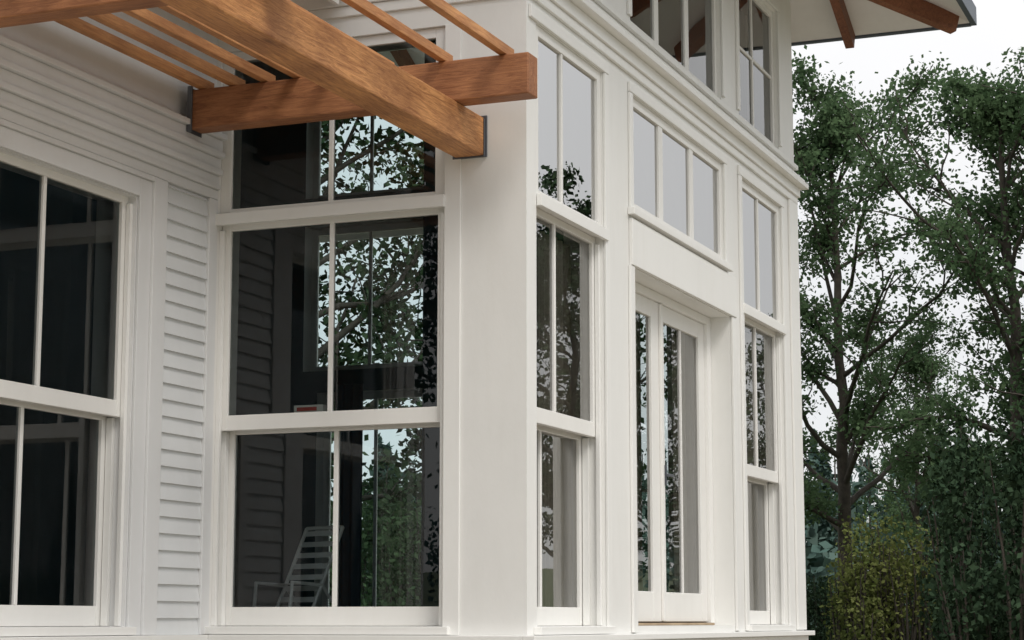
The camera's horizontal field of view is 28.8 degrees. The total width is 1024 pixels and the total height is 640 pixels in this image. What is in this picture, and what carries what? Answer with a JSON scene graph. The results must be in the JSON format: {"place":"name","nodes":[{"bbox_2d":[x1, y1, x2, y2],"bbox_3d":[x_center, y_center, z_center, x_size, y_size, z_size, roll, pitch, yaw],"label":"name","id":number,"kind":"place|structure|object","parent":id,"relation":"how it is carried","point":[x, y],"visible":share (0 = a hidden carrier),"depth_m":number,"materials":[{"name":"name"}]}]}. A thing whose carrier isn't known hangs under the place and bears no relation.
{"place":"outdoors","nodes":[
{"label":"outdoors","id":0,"kind":"place"},
{"bbox_2d":[318,0,1023,541],"label":"sky","id":1,"kind":"structure","parent":0,"point":[999,27],"materials":[{"name":"white"}]},
{"bbox_2d":[638,623,714,625],"bbox_3d":[1.007,2.058,13.478,0.130,0.017,2.150,-3,-9,22],"label":"door threshold","id":2,"kind":"object","parent":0,"point":[644,624],"depth_m":13.53,"materials":[{"name":"beige wood"}]},
{"bbox_3d":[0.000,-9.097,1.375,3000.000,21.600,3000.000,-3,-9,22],"label":"ground","id":3,"kind":"structure","parent":0,"visible":0},
{"bbox_2d":[0,0,536,159],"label":"wood pergola","id":4,"kind":"object","parent":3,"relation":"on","point":[334,72],"visible":1,"depth_m":10.56,"materials":[{"name":"brown wood"}]},
{"bbox_2d":[329,500,385,606],"bbox_3d":[-3.403,3.979,26.921,3.666,3.905,2.701,2,-9,-14],"label":"green bush","id":5,"kind":"object","parent":3,"relation":"on","point":[331,547],"depth_m":26.65,"materials":[{"name":"green plant"}]},
{"bbox_2d":[318,133,403,365],"bbox_3d":[-5.036,-0.379,31.264,7.688,13.736,9.065,-4,-9,25],"label":"oak tree","id":6,"kind":"object","parent":3,"relation":"on","point":[324,162],"visible":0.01,"depth_m":31.51,"materials":[{"name":"green plant"}]},
{"bbox_2d":[318,116,423,541],"bbox_3d":[-2.618,-0.245,27.464,8.111,12.291,6.878,-3,-9,21],"label":"oak tree","id":7,"kind":"object","parent":3,"relation":"on","point":[388,296],"visible":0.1,"depth_m":27.70,"materials":[{"name":"green plant"}]},
{"bbox_2d":[329,490,421,606],"bbox_3d":[-1.695,4.145,27.355,2.542,3.675,3.451,-3,-9,22],"label":"green bush","id":8,"kind":"object","parent":3,"relation":"on","point":[389,581],"visible":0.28,"depth_m":26.94,"materials":[{"name":"green plant"}]},
{"bbox_2d":[332,475,420,606],"bbox_3d":[-2.332,4.380,30.238,3.882,4.134,2.860,-8,-12,43],"label":"green bush","id":9,"kind":"object","parent":3,"relation":"on","point":[387,508],"visible":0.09,"depth_m":29.77,"materials":[{"name":"green plant"}]},
{"bbox_2d":[319,125,666,522],"bbox_3d":[-0.406,0.809,32.097,7.634,11.568,6.474,-4,-9,23],"label":"oak tree","id":10,"kind":"object","parent":3,"relation":"on","point":[414,444],"visible":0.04,"depth_m":31.89,"materials":[{"name":"green plant"}]},
{"bbox_2d":[362,421,1007,637],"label":"distant forest","id":11,"kind":"object","parent":3,"relation":"on","point":[821,547],"visible":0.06,"depth_m":85.34,"materials":[{"name":"green plant"}]},
{"bbox_2d":[804,570,848,639],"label":"dark bush","id":12,"kind":"object","parent":3,"relation":"on","point":[820,629],"visible":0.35,"depth_m":33.21,"materials":[{"name":"green plant"}]},
{"bbox_2d":[819,504,941,639],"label":"yellow green bush","id":13,"kind":"object","parent":3,"relation":"on","point":[864,596],"visible":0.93,"depth_m":30.28,"materials":[{"name":"green plant"}]},
{"bbox_2d":[820,314,978,579],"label":"deciduous tree","id":14,"kind":"object","parent":3,"relation":"on","point":[919,368],"visible":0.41,"depth_m":43.35,"materials":[{"name":"green plant"}]},
{"bbox_2d":[792,45,1023,586],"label":"deciduous tree","id":15,"kind":"object","parent":3,"relation":"on","point":[811,156],"visible":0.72,"depth_m":35.34,"materials":[{"name":"green plant"}]},
{"bbox_2d":[805,47,1023,632],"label":"deciduous tree","id":16,"kind":"object","parent":3,"relation":"on","point":[1002,112],"visible":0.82,"depth_m":31.53,"materials":[{"name":"green plant"}]},
{"bbox_2d":[890,535,994,639],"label":"dark bush","id":17,"kind":"object","parent":3,"relation":"on","point":[912,594],"visible":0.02,"depth_m":37.43,"materials":[{"name":"green plant"}]},
{"bbox_2d":[885,58,1023,421],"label":"deciduous tree","id":18,"kind":"object","parent":3,"relation":"on","point":[1016,192],"visible":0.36,"depth_m":33.97,"materials":[{"name":"green plant"}]},
{"bbox_2d":[912,406,1023,639],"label":"dark bush","id":19,"kind":"object","parent":3,"relation":"on","point":[978,485],"visible":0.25,"depth_m":27.60,"materials":[{"name":"green plant"}]},
{"bbox_2d":[916,404,1023,639],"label":"dark bush","id":20,"kind":"object","parent":3,"relation":"on","point":[963,626],"visible":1,"depth_m":24.60,"materials":[{"name":"green plant"}]},
{"bbox_3d":[-1.904,3.115,13.229,5.640,1.595,8.820,-3,-9,22],"label":"foundation","id":21,"kind":"object","parent":3,"relation":"on","visible":0},
{"bbox_2d":[0,7,217,636],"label":"wing walls","id":22,"kind":"structure","parent":21,"relation":"on","point":[70,47],"depth_m":10.97,"materials":[{"name":"white wood"}]},
{"bbox_2d":[0,35,226,635],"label":"wing trim","id":23,"kind":"structure","parent":22,"relation":"attached to","point":[59,114],"depth_m":10.96,"materials":[{"name":"white wood"}]},
{"bbox_2d":[156,183,208,634],"bbox_3d":[-4.004,0.297,11.071,3.726,2.877,2.619,-3,-9,22],"label":"clapboard siding","id":24,"kind":"object","parent":22,"relation":"attached to","point":[181,463],"visible":1,"depth_m":11.35,"materials":[{"name":"paint"}]},
{"bbox_2d":[0,0,750,606],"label":"interior walls","id":25,"kind":"structure","parent":21,"relation":"on","point":[276,498],"depth_m":17.54,"materials":[{"name":"black paint"}]},
{"bbox_2d":[2,625,651,626],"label":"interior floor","id":26,"kind":"structure","parent":25,"relation":"in","point":[46,626],"depth_m":11.43,"materials":[{"name":"wood"}]},
{"bbox_2d":[252,525,344,606],"bbox_3d":[-1.328,1.605,12.493,0.376,0.635,0.489,-8,-12,43],"label":"folding lawn chair","id":27,"kind":"object","parent":26,"relation":"on","point":[313,586],"visible":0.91,"depth_m":12.54,"materials":[{"name":"grey wood"}]},
{"bbox_2d":[0,0,814,639],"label":"belt course","id":28,"kind":"object","parent":21,"relation":"on","point":[590,22],"visible":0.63,"depth_m":13.08,"materials":[{"name":"white paint"}]},
{"bbox_2d":[208,0,803,639],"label":"walls","id":29,"kind":"structure","parent":21,"relation":"on","point":[498,464],"depth_m":11.94,"materials":[{"name":"white paint"}]},
{"bbox_2d":[0,0,780,626],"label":"window sashes","id":30,"kind":"object","parent":29,"relation":"attached to","point":[36,396],"depth_m":11.60,"materials":[{"name":"white wood"}]},
{"bbox_2d":[294,404,326,412],"bbox_3d":[-1.169,0.539,11.586,0.190,0.083,0.072,-3,-9,22],"label":"carton","id":31,"kind":"object","parent":30,"relation":"on","point":[310,408],"visible":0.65,"depth_m":11.55,"materials":[{"name":"red cardboard"}]},
{"bbox_2d":[335,383,362,606],"bbox_3d":[-1.463,1.612,17.683,0.300,2.100,0.062,-3,-9,22],"label":"curtain","id":32,"kind":"object","parent":30,"relation":"hanging from","point":[348,396],"visible":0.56,"depth_m":17.67,"materials":[{"name":"grey fabric"}]},
{"bbox_2d":[536,229,759,610],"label":"window panes","id":33,"kind":"object","parent":30,"relation":"attached to","point":[556,521],"visible":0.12,"depth_m":12.25,"materials":[{"name":"glass"}]},
{"bbox_2d":[538,39,775,319],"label":"transom panes","id":34,"kind":"object","parent":30,"relation":"attached to","point":[578,148],"visible":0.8,"depth_m":13.20,"materials":[{"name":"clear glass"}]},
{"bbox_2d":[0,193,794,636],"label":"window frames","id":35,"kind":"structure","parent":29,"relation":"attached to","point":[556,209],"depth_m":11.52,"materials":[{"name":"white wood"}]},
{"bbox_2d":[328,0,806,634],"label":"casings","id":36,"kind":"object","parent":29,"relation":"attached to","point":[668,262],"visible":0.96,"depth_m":13.05,"materials":[{"name":"white paint"}]},
{"bbox_2d":[378,0,968,66],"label":"soffit","id":37,"kind":"structure","parent":29,"relation":"on","point":[811,20],"depth_m":17.94,"materials":[{"name":"paint"}]},
{"bbox_2d":[390,0,958,65],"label":"rafters","id":38,"kind":"object","parent":37,"relation":"attached to","point":[933,15],"visible":0.12,"depth_m":17.61,"materials":[{"name":"brown wood"}]},
{"bbox_2d":[791,0,976,45],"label":"gutter","id":39,"kind":"object","parent":37,"relation":"attached to","point":[968,7],"visible":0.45,"depth_m":17.91,"materials":[{"name":"metal"}]},
{"bbox_2d":[635,282,714,622],"bbox_3d":[1.017,0.949,13.696,0.090,2.258,2.266,-3,-9,22],"label":"door frame","id":40,"kind":"object","parent":29,"relation":"attached to","point":[658,298],"visible":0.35,"depth_m":14.60,"materials":[{"name":"white wood"}]},
{"bbox_2d":[635,293,707,621],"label":"french door leaves","id":41,"kind":"object","parent":40,"relation":"on","point":[657,602],"visible":0.74,"depth_m":13.72,"materials":[{"name":"paint"}]},
{"bbox_2d":[664,465,673,485],"bbox_3d":[1.076,1.071,13.703,0.049,0.140,0.100,-3,-9,22],"label":"door handle","id":42,"kind":"object","parent":41,"relation":"attached to","point":[666,475],"visible":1,"depth_m":13.66,"materials":[{"name":"metal"}]}
]}

